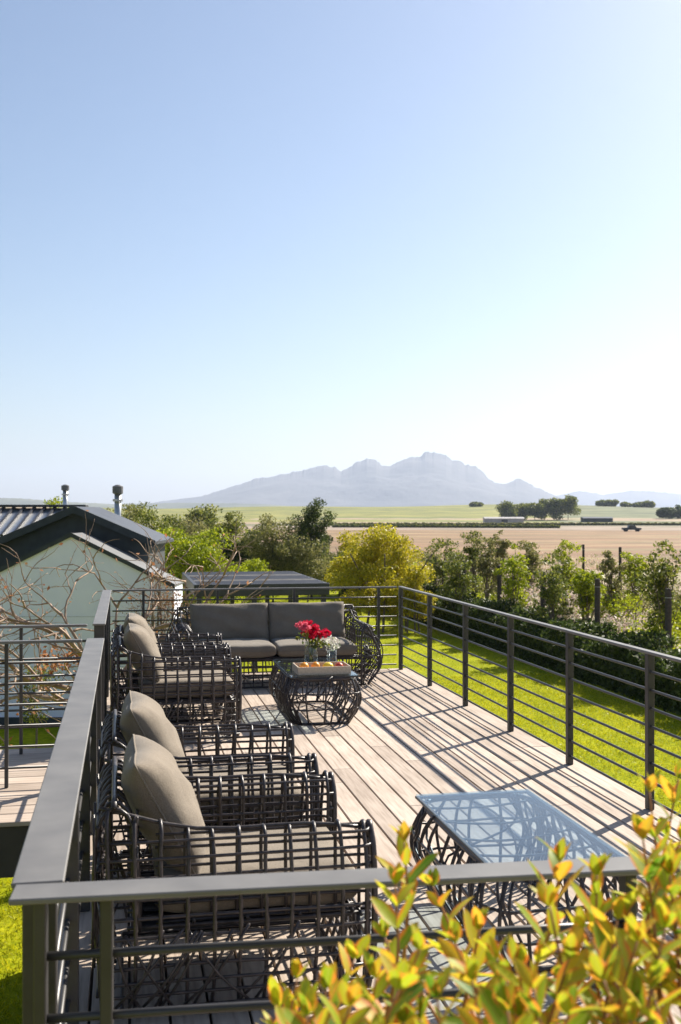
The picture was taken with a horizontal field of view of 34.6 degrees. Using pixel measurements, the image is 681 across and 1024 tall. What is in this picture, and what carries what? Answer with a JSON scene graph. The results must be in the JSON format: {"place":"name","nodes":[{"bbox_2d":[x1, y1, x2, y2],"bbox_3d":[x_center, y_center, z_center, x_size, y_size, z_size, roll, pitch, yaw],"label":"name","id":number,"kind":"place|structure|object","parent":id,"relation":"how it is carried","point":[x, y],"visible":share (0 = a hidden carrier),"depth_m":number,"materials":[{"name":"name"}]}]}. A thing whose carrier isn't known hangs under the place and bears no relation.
{"place":"outdoors","nodes":[
{"label":"outdoors","id":0,"kind":"place"},
{"bbox_2d":[0,498,283,508],"bbox_3d":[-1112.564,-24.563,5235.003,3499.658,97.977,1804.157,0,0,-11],"label":"hills","id":1,"kind":"structure","parent":0,"point":[12,501],"depth_m":5067.82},
{"bbox_2d":[0,590,680,1023],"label":"lawn","id":2,"kind":"structure","parent":0,"point":[44,736],"depth_m":25.52,"materials":[{"name":"green plant"}]},
{"bbox_2d":[16,660,60,747],"bbox_3d":[-5.971,3.838,21.433,0.948,1.948,0.913,0,0,40],"label":"sapling","id":3,"kind":"object","parent":2,"relation":"on","point":[31,716],"visible":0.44,"depth_m":21.39,"materials":[{"name":"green plant"}]},
{"bbox_2d":[0,505,87,536],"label":"corrugated house","id":4,"kind":"structure","parent":2,"relation":"on","point":[13,518],"depth_m":34.74,"materials":[{"name":"metal"}]},
{"bbox_2d":[61,485,68,507],"bbox_3d":[-9.058,-0.279,36.001,0.256,1.250,0.250,0,0,-11],"label":"roof flue","id":5,"kind":"object","parent":4,"relation":"on","point":[65,489],"visible":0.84,"depth_m":35.93,"materials":[{"name":"metal"}]},
{"bbox_2d":[43,496,69,507],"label":"tree","id":6,"kind":"object","parent":2,"relation":"on","point":[52,502],"visible":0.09,"depth_m":45.89,"materials":[{"name":"green plant"}]},
{"bbox_2d":[0,506,173,569],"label":"gabled house","id":7,"kind":"structure","parent":2,"relation":"on","point":[107,525],"depth_m":25.60,"materials":[{"name":"metal"}]},
{"bbox_2d":[112,485,122,515],"bbox_3d":[-6.413,0.076,31.500,0.304,1.720,0.296,0,0,-11],"label":"roof flue","id":8,"kind":"object","parent":7,"relation":"on","point":[117,491],"visible":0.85,"depth_m":31.41,"materials":[{"name":"metal"}]},
{"bbox_2d":[0,532,183,724],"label":"gabled house","id":9,"kind":"structure","parent":2,"relation":"on","point":[81,608],"depth_m":24.00,"materials":[{"name":"green paint"}]},
{"bbox_2d":[106,503,146,524],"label":"tree","id":10,"kind":"object","parent":2,"relation":"on","point":[128,509],"visible":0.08,"depth_m":51.99,"materials":[{"name":"green plant"}]},
{"bbox_2d":[0,510,271,748],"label":"bare tree","id":11,"kind":"object","parent":2,"relation":"on","point":[76,651],"visible":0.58,"depth_m":14.08,"materials":[{"name":"brown plant"}]},
{"bbox_2d":[118,563,184,638],"bbox_3d":[-3.980,2.940,23.281,1.467,3.761,1.329,0,0,-11],"label":"shrub","id":12,"kind":"object","parent":2,"relation":"on","point":[159,613],"visible":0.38,"depth_m":23.18,"materials":[{"name":"brown plant"}]},
{"bbox_2d":[135,508,176,573],"bbox_3d":[-8.604,2.344,49.927,2.318,5.084,2.399,0,0,-11],"label":"tree","id":13,"kind":"object","parent":2,"relation":"on","point":[153,519],"visible":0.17,"depth_m":49.75,"materials":[{"name":"green plant"}]},
{"bbox_2d":[160,514,193,577],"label":"tree","id":14,"kind":"object","parent":2,"relation":"on","point":[170,519],"visible":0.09,"depth_m":65.53,"materials":[{"name":"green plant"}]},
{"bbox_2d":[182,584,210,611],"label":"bush","id":15,"kind":"object","parent":2,"relation":"on","point":[191,596],"visible":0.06,"depth_m":37.53,"materials":[{"name":"green plant"}]},
{"bbox_2d":[156,527,238,600],"bbox_3d":[-5.810,2.702,42.895,3.648,4.327,3.539,0,0,-11],"label":"tree","id":16,"kind":"object","parent":2,"relation":"on","point":[193,556],"visible":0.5,"depth_m":42.38,"materials":[{"name":"green plant"}]},
{"bbox_2d":[202,550,247,603],"bbox_3d":[-4.477,3.143,42.017,2.062,3.444,2.000,0,0,-11],"label":"bush","id":17,"kind":"object","parent":2,"relation":"on","point":[213,564],"visible":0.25,"depth_m":41.97,"materials":[{"name":"green plant"}]},
{"bbox_2d":[175,531,329,579],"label":"hedge","id":18,"kind":"object","parent":2,"relation":"on","point":[243,555],"visible":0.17,"depth_m":66.45,"materials":[{"name":"green plant"}]},
{"bbox_2d":[182,571,328,671],"bbox_3d":[-2.851,3.382,34.237,3.850,2.720,6.700,0,0,-11],"label":"pergola","id":19,"kind":"object","parent":2,"relation":"on","point":[279,579],"visible":0.59,"depth_m":31.47,"materials":[{"name":"metal"}]},
{"bbox_2d":[240,557,278,602],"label":"bush","id":20,"kind":"object","parent":2,"relation":"on","point":[252,563],"visible":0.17,"depth_m":44.79,"materials":[{"name":"green plant"}]},
{"bbox_2d":[237,513,308,601],"bbox_3d":[-3.518,2.462,57.923,3.614,4.875,2.933,0,0,13],"label":"tree","id":21,"kind":"object","parent":2,"relation":"on","point":[275,559],"visible":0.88,"depth_m":57.60,"materials":[{"name":"green plant"}]},
{"bbox_2d":[283,539,339,601],"bbox_3d":[-1.522,3.141,57.951,3.704,3.525,2.972,0,0,37],"label":"bush","id":22,"kind":"object","parent":2,"relation":"on","point":[313,563],"visible":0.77,"depth_m":57.39,"materials":[{"name":"green plant"}]},
{"bbox_2d":[287,497,337,596],"bbox_3d":[-1.622,2.047,59.998,2.895,5.725,2.548,0,0,-11],"label":"tree","id":23,"kind":"object","parent":2,"relation":"on","point":[314,532],"visible":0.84,"depth_m":59.72,"materials":[{"name":"green plant"}]},
{"bbox_2d":[316,548,355,596],"bbox_3d":[-0.146,3.482,61.837,2.664,2.858,2.500,0,0,-11],"label":"bush","id":24,"kind":"object","parent":2,"relation":"on","point":[331,558],"visible":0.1,"depth_m":61.70,"materials":[{"name":"green plant"}]},
{"bbox_2d":[335,529,366,556],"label":"tree","id":25,"kind":"object","parent":2,"relation":"on","point":[348,535],"visible":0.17,"depth_m":63.52,"materials":[{"name":"yellow plant"}]},
{"bbox_2d":[324,522,435,632],"bbox_3d":[1.561,2.631,43.989,4.663,4.483,4.739,0,0,-11],"label":"bush","id":26,"kind":"object","parent":2,"relation":"on","point":[363,568],"visible":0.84,"depth_m":43.14,"materials":[{"name":"yellow plant"}]},
{"bbox_2d":[394,578,437,633],"bbox_3d":[2.931,3.716,43.017,1.767,2.304,1.651,0,0,-11],"label":"bush","id":27,"kind":"object","parent":2,"relation":"on","point":[418,597],"visible":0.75,"depth_m":42.66,"materials":[{"name":"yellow plant"}]},
{"bbox_2d":[437,551,482,635],"bbox_3d":[4.561,3.176,41.920,1.742,3.377,1.540,0,0,24],"label":"young tree","id":28,"kind":"object","parent":2,"relation":"on","point":[458,580],"visible":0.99,"depth_m":41.84,"materials":[{"name":"green plant"}]},
{"bbox_2d":[256,760,680,1023],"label":"leafy shrub","id":29,"kind":"object","parent":2,"relation":"on","point":[604,963],"visible":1,"depth_m":1.57,"materials":[{"name":"yellow plant"}]},
{"bbox_2d":[337,580,680,714],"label":"hedge","id":30,"kind":"object","parent":2,"relation":"on","point":[637,676],"visible":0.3,"depth_m":31.46,"materials":[{"name":"green plant"}]},
{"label":"walkway supports","id":31,"kind":"structure","parent":2,"relation":"on","visible":0},
{"bbox_2d":[0,826,28,877],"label":"walkway frame","id":32,"kind":"object","parent":31,"relation":"on","point":[12,839],"depth_m":6.63,"materials":[{"name":"black metal"}]},
{"bbox_2d":[0,748,52,826],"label":"walkway","id":33,"kind":"structure","parent":32,"relation":"on","point":[19,797],"depth_m":7.51,"materials":[{"name":"beige wood"}]},
{"bbox_2d":[0,639,81,787],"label":"railing","id":34,"kind":"object","parent":33,"relation":"on","point":[6,725],"visible":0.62,"depth_m":7.46,"materials":[{"name":"metal"}]},
{"bbox_2d":[0,624,86,753],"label":"railing","id":35,"kind":"object","parent":33,"relation":"on","point":[20,693],"visible":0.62,"depth_m":8.49,"materials":[{"name":"metal"}]},
{"bbox_2d":[0,507,680,648],"bbox_3d":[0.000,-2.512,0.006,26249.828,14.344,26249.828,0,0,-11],"label":"ground","id":36,"kind":"structure","parent":0,"point":[626,519],"depth_m":589.87,"materials":[{"name":"soil"}]},
{"bbox_2d":[122,501,156,525],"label":"tree","id":37,"kind":"object","parent":36,"relation":"on","point":[138,509],"visible":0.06,"depth_m":84.44,"materials":[{"name":"green plant"}]},
{"bbox_2d":[214,511,247,555],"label":"tree","id":38,"kind":"object","parent":36,"relation":"on","point":[229,517],"visible":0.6,"depth_m":74.94,"materials":[{"name":"green plant"}]},
{"bbox_2d":[52,504,559,523],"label":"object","id":39,"kind":"object","parent":36,"relation":"on","point":[381,514],"visible":0.48,"depth_m":751.24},
{"bbox_2d":[416,547,442,565],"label":"shrub","id":40,"kind":"object","parent":36,"relation":"on","point":[438,557],"visible":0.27,"depth_m":77.81,"materials":[{"name":"green plant"}]},
{"bbox_2d":[424,538,461,591],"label":"young tree","id":41,"kind":"object","parent":36,"relation":"on","point":[441,578],"visible":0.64,"depth_m":46.90,"materials":[{"name":"green plant"}]},
{"bbox_2d":[458,531,488,592],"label":"young tree","id":42,"kind":"object","parent":36,"relation":"on","point":[472,552],"visible":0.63,"depth_m":49.94,"materials":[{"name":"green plant"}]},
{"bbox_2d":[472,538,503,598],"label":"young tree","id":43,"kind":"object","parent":36,"relation":"on","point":[483,564],"visible":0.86,"depth_m":43.87,"materials":[{"name":"green plant"}]},
{"bbox_2d":[497,565,501,602],"bbox_3d":[6.116,3.461,42.120,0.185,2.800,0.188,0,0,6],"label":"fence post","id":44,"kind":"object","parent":36,"relation":"on","point":[499,588],"visible":0.45,"depth_m":42.06,"materials":[{"name":"brown wood"}]},
{"bbox_2d":[487,530,512,574],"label":"young tree","id":45,"kind":"object","parent":36,"relation":"on","point":[502,547],"visible":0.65,"depth_m":51.72,"materials":[{"name":"green plant"}]},
{"bbox_2d":[483,573,521,598],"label":"shrub","id":46,"kind":"object","parent":36,"relation":"on","point":[494,588],"visible":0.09,"depth_m":50.52,"materials":[{"name":"green plant"}]},
{"bbox_2d":[483,517,524,522],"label":"farm shed","id":47,"kind":"structure","parent":36,"relation":"on","point":[502,519],"depth_m":534.99,"materials":[{"name":"metal"}]},
{"bbox_2d":[332,552,680,627],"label":"dry scrub","id":48,"kind":"object","parent":36,"relation":"on","point":[590,562],"visible":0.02,"depth_m":92.97,"materials":[{"name":"beige plant"}]},
{"bbox_2d":[495,500,521,516],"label":"tree","id":49,"kind":"object","parent":36,"relation":"on","point":[508,509],"visible":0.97,"depth_m":596.67,"materials":[{"name":"green plant"}]},
{"bbox_2d":[492,543,532,606],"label":"young tree","id":50,"kind":"object","parent":36,"relation":"on","point":[513,591],"visible":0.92,"depth_m":39.84,"materials":[{"name":"green plant"}]},
{"bbox_2d":[516,502,529,519],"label":"tree","id":51,"kind":"object","parent":36,"relation":"on","point":[521,512],"visible":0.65,"depth_m":603.19,"materials":[{"name":"green plant"}]},
{"bbox_2d":[500,584,559,610],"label":"shrub","id":52,"kind":"object","parent":36,"relation":"on","point":[530,592],"visible":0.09,"depth_m":42.14,"materials":[{"name":"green plant"}]},
{"bbox_2d":[515,540,546,590],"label":"young tree","id":53,"kind":"object","parent":36,"relation":"on","point":[530,555],"visible":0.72,"depth_m":46.88,"materials":[{"name":"green plant"}]},
{"bbox_2d":[495,575,570,602],"bbox_3d":[8.156,3.711,46.857,2.801,2.325,3.271,0,0,-33],"label":"shrub","id":54,"kind":"object","parent":36,"relation":"on","point":[527,590],"visible":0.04,"depth_m":46.45,"materials":[{"name":"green plant"}]},
{"bbox_2d":[523,502,545,518],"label":"tree","id":55,"kind":"object","parent":36,"relation":"on","point":[537,510],"visible":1,"depth_m":597.25,"materials":[{"name":"green plant"}]},
{"bbox_2d":[538,498,548,519],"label":"tree","id":56,"kind":"object","parent":36,"relation":"on","point":[544,514],"visible":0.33,"depth_m":608.52,"materials":[{"name":"green plant"}]},
{"bbox_2d":[521,593,577,618],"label":"shrub","id":57,"kind":"object","parent":36,"relation":"on","point":[530,605],"visible":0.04,"depth_m":39.65,"materials":[{"name":"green plant"}]},
{"bbox_2d":[532,553,575,619],"bbox_3d":[6.795,3.063,34.951,1.325,3.571,1.688,0,0,18],"label":"young tree","id":58,"kind":"object","parent":36,"relation":"on","point":[551,595],"visible":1,"depth_m":34.88,"materials":[{"name":"green plant"}]},
{"bbox_2d":[544,497,566,519],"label":"tree","id":59,"kind":"object","parent":36,"relation":"on","point":[554,506],"visible":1,"depth_m":598.30,"materials":[{"name":"green plant"}]},
{"bbox_2d":[547,539,585,598],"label":"young tree","id":60,"kind":"object","parent":36,"relation":"on","point":[566,572],"visible":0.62,"depth_m":45.86,"materials":[{"name":"green plant"}]},
{"bbox_2d":[563,494,581,515],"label":"tree","id":61,"kind":"object","parent":36,"relation":"on","point":[571,505],"visible":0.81,"depth_m":600.76,"materials":[{"name":"green plant"}]},
{"bbox_2d":[546,604,603,623],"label":"shrub","id":62,"kind":"object","parent":36,"relation":"on","point":[573,616],"visible":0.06,"depth_m":37.15,"materials":[{"name":"green plant"}]},
{"bbox_2d":[561,591,608,622],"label":"shrub","id":63,"kind":"object","parent":36,"relation":"on","point":[574,598],"visible":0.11,"depth_m":42.61,"materials":[{"name":"green plant"}]},
{"bbox_2d":[570,569,607,621],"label":"young tree","id":64,"kind":"object","parent":36,"relation":"on","point":[584,587],"visible":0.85,"depth_m":35.89,"materials":[{"name":"green plant"}]},
{"bbox_2d":[594,579,599,622],"bbox_3d":[7.840,3.440,33.391,0.188,2.800,0.185,0,0,-4],"label":"fence post","id":65,"kind":"object","parent":36,"relation":"on","point":[597,603],"visible":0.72,"depth_m":33.32,"materials":[{"name":"brown wood"}]},
{"bbox_2d":[581,517,612,521],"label":"farm shed","id":66,"kind":"structure","parent":36,"relation":"on","point":[596,519],"depth_m":559.99,"materials":[{"name":"metal"}]},
{"bbox_2d":[596,549,627,612],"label":"young tree","id":67,"kind":"object","parent":36,"relation":"on","point":[605,566],"visible":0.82,"depth_m":39.87,"materials":[{"name":"green plant"}]},
{"bbox_2d":[572,589,653,632],"bbox_3d":[9.653,3.779,40.061,2.997,2.159,3.157,0,0,-45],"label":"shrub","id":68,"kind":"object","parent":36,"relation":"on","point":[615,612],"visible":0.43,"depth_m":39.64,"materials":[{"name":"green plant"}]},
{"bbox_2d":[585,607,647,635],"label":"shrub","id":69,"kind":"object","parent":36,"relation":"on","point":[624,626],"visible":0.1,"depth_m":33.82,"materials":[{"name":"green plant"}]},
{"bbox_2d":[560,505,680,522],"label":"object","id":70,"kind":"object","parent":36,"relation":"on","point":[613,512],"visible":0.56,"depth_m":714.06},
{"bbox_2d":[606,584,655,621],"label":"shrub","id":71,"kind":"object","parent":36,"relation":"on","point":[642,599],"visible":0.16,"depth_m":46.91,"materials":[{"name":"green plant"}]},
{"bbox_2d":[619,551,652,631],"bbox_3d":[11.395,3.178,42.096,1.564,3.374,1.519,0,0,-11],"label":"young tree","id":72,"kind":"object","parent":36,"relation":"on","point":[631,569],"visible":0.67,"depth_m":41.95,"materials":[{"name":"green plant"}]},
{"bbox_2d":[616,613,680,649],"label":"shrub","id":73,"kind":"object","parent":36,"relation":"on","point":[656,628],"visible":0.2,"depth_m":30.47,"materials":[{"name":"green plant"}]},
{"bbox_2d":[630,539,680,645],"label":"young tree","id":74,"kind":"object","parent":36,"relation":"on","point":[660,580],"visible":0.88,"depth_m":30.39,"materials":[{"name":"green plant"}]},
{"bbox_2d":[643,582,680,627],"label":"shrub","id":75,"kind":"object","parent":36,"relation":"on","point":[678,595],"visible":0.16,"depth_m":43.42,"materials":[{"name":"green plant"}]},
{"bbox_2d":[655,507,676,518],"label":"tree","id":76,"kind":"object","parent":36,"relation":"on","point":[665,512],"visible":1,"depth_m":617.46,"materials":[{"name":"green plant"}]},
{"bbox_2d":[651,607,680,645],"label":"shrub","id":77,"kind":"object","parent":36,"relation":"on","point":[678,616],"visible":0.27,"depth_m":35.52,"materials":[{"name":"green plant"}]},
{"bbox_2d":[665,588,671,647],"bbox_3d":[8.702,3.430,29.024,0.188,2.800,0.185,0,0,43],"label":"fence post","id":78,"kind":"object","parent":36,"relation":"on","point":[668,609],"visible":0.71,"depth_m":28.96,"materials":[{"name":"brown wood"}]},
{"bbox_2d":[672,505,680,518],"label":"tree","id":79,"kind":"object","parent":36,"relation":"on","point":[678,512],"visible":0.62,"depth_m":622.57,"materials":[{"name":"green plant"}]},
{"bbox_2d":[0,0,680,503],"label":"sky","id":80,"kind":"structure","parent":0,"point":[242,241],"materials":[{"name":"blue"}]},
{"bbox_2d":[155,451,579,506],"bbox_3d":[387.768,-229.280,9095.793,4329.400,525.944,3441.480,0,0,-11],"label":"mountain","id":81,"kind":"structure","parent":0,"point":[430,479],"depth_m":8346.45,"materials":[{"name":"grey stone"}]},
{"bbox_2d":[145,524,680,526],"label":"green field","id":82,"kind":"structure","parent":0,"point":[558,525],"depth_m":461.73,"materials":[{"name":"green plant"}]},
{"bbox_2d":[273,522,680,525],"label":"hedge","id":83,"kind":"object","parent":82,"relation":"on","point":[552,523],"visible":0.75,"depth_m":461.44,"materials":[{"name":"green plant"}]},
{"bbox_2d":[148,526,680,530],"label":"pale field","id":84,"kind":"structure","parent":0,"point":[573,528],"depth_m":363.52,"materials":[{"name":"soil"}]},
{"bbox_2d":[332,524,559,527],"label":"hedge","id":85,"kind":"object","parent":84,"relation":"on","point":[458,526],"visible":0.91,"depth_m":382.28,"materials":[{"name":"green plant"}]},
{"bbox_2d":[169,530,680,569],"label":"field","id":86,"kind":"structure","parent":0,"point":[597,542],"depth_m":195.77,"materials":[{"name":"beige soil"}]},
{"bbox_2d":[152,514,209,537],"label":"tree","id":87,"kind":"object","parent":86,"relation":"on","point":[191,527],"visible":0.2,"depth_m":94.18,"materials":[{"name":"green plant"}]},
{"bbox_2d":[182,503,223,529],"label":"tree","id":88,"kind":"object","parent":86,"relation":"on","point":[208,514],"visible":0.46,"depth_m":148.81,"materials":[{"name":"green plant"}]},
{"bbox_2d":[199,518,243,550],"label":"tree","id":89,"kind":"object","parent":86,"relation":"on","point":[214,525],"visible":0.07,"depth_m":99.13,"materials":[{"name":"green plant"}]},
{"bbox_2d":[622,525,641,531],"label":"farm truck","id":90,"kind":"object","parent":86,"relation":"on","point":[632,527],"visible":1,"depth_m":299.09,"materials":[{"name":"metal"}]},
{"bbox_2d":[557,490,680,507],"bbox_3d":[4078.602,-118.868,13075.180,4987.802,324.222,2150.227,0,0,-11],"label":"hills","id":91,"kind":"structure","parent":0,"point":[662,499],"depth_m":12728.34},
{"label":"deck base","id":92,"kind":"structure","parent":0,"visible":0},
{"bbox_2d":[88,704,319,1023],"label":"deck frame","id":93,"kind":"object","parent":92,"relation":"on","point":[129,981],"depth_m":4.48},
{"bbox_2d":[79,668,680,1023],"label":"deck","id":94,"kind":"structure","parent":93,"relation":"on","point":[395,746],"depth_m":7.30,"materials":[{"name":"beige wood"}]},
{"bbox_2d":[11,638,103,1023],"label":"railing","id":95,"kind":"object","parent":94,"relation":"on","point":[56,847],"visible":0.87,"depth_m":3.69,"materials":[{"name":"metal"}]},
{"bbox_2d":[92,590,110,723],"bbox_3d":[-2.287,1.384,10.564,0.100,0.998,3.960,0,0,-11],"label":"railing","id":96,"kind":"object","parent":94,"relation":"on","point":[101,623],"visible":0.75,"depth_m":9.93,"materials":[{"name":"metal"}]},
{"bbox_2d":[111,613,227,715],"bbox_3d":[-1.631,1.427,10.397,1.071,0.911,1.023,0,0,-11],"label":"armchair","id":97,"kind":"object","parent":94,"relation":"on","point":[134,618],"visible":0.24,"depth_m":10.17,"materials":[{"name":"wicker"}]},
{"bbox_2d":[110,623,241,738],"bbox_3d":[-1.433,1.425,9.396,1.071,0.911,1.023,0,0,-12],"label":"armchair","id":98,"kind":"object","parent":94,"relation":"on","point":[160,683],"visible":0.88,"depth_m":9.07,"materials":[{"name":"wicker"}]},
{"bbox_2d":[97,690,319,878],"bbox_3d":[-0.714,1.416,5.695,1.071,0.911,1.023,0,0,-11],"label":"armchair","id":99,"kind":"object","parent":94,"relation":"on","point":[141,714],"visible":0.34,"depth_m":5.43,"materials":[{"name":"wicker"}]},
{"bbox_2d":[91,734,377,1009],"bbox_3d":[-0.472,1.413,4.520,1.071,0.911,1.023,0,0,-11],"label":"armchair","id":100,"kind":"object","parent":94,"relation":"on","point":[161,807],"visible":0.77,"depth_m":4.19,"materials":[{"name":"wicker"}]},
{"bbox_2d":[112,586,396,671],"bbox_3d":[-0.970,1.390,12.831,3.340,0.998,0.050,0,0,-10],"label":"railing","id":101,"kind":"object","parent":94,"relation":"on","point":[294,598],"visible":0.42,"depth_m":12.83,"materials":[{"name":"metal"}]},
{"bbox_2d":[164,601,382,688],"bbox_3d":[-0.772,1.459,12.191,2.364,0.856,1.060,0,0,-11],"label":"sofa","id":102,"kind":"object","parent":94,"relation":"on","point":[251,632],"visible":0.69,"depth_m":12.24,"materials":[{"name":"fabric"}]},
{"bbox_2d":[268,657,361,724],"bbox_3d":[-0.257,1.667,10.240,0.740,0.444,1.332,0,0,-11],"label":"coffee table","id":103,"kind":"object","parent":94,"relation":"on","point":[282,695],"visible":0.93,"depth_m":9.74,"materials":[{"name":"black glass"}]},
{"bbox_2d":[292,661,350,674],"bbox_3d":[-0.172,1.409,9.870,0.480,0.070,0.330,0,0,-11],"label":"tray","id":104,"kind":"object","parent":103,"relation":"on","point":[345,668],"visible":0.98,"depth_m":9.72,"materials":[{"name":"brown wood"}]},
{"bbox_2d":[326,635,342,660],"bbox_3d":[-0.070,1.302,10.392,0.178,0.287,0.242,0,0,-11],"label":"flower jar","id":105,"kind":"object","parent":103,"relation":"on","point":[335,643],"visible":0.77,"depth_m":10.39,"materials":[{"name":"white glass"}]},
{"bbox_2d":[8,856,680,1023],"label":"railing","id":106,"kind":"object","parent":94,"relation":"on","point":[42,896],"visible":0.73,"depth_m":2.54,"materials":[{"name":"metal"}]},
{"bbox_2d":[409,790,637,972],"bbox_3d":[0.794,1.655,5.024,0.740,0.444,1.332,0,0,-11],"label":"coffee table","id":107,"kind":"object","parent":94,"relation":"on","point":[539,810],"visible":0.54,"depth_m":5.19,"materials":[{"name":"wicker"}]},
{"bbox_2d":[398,586,680,817],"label":"railing","id":108,"kind":"object","parent":94,"relation":"on","point":[648,724],"visible":0.99,"depth_m":8.30,"materials":[{"name":"metal"}]},
{"bbox_3d":[-0.277,1.333,10.298,0.136,0.225,0.136,0,0,-11],"label":"vase","id":109,"kind":"object","parent":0,"visible":0},
{"bbox_2d":[294,620,330,661],"bbox_3d":[-0.259,1.214,10.300,0.362,0.404,0.288,0,0,-11],"label":"bouquet","id":110,"kind":"object","parent":109,"relation":"in","point":[311,634],"visible":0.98,"depth_m":10.28,"materials":[{"name":"red plant"}]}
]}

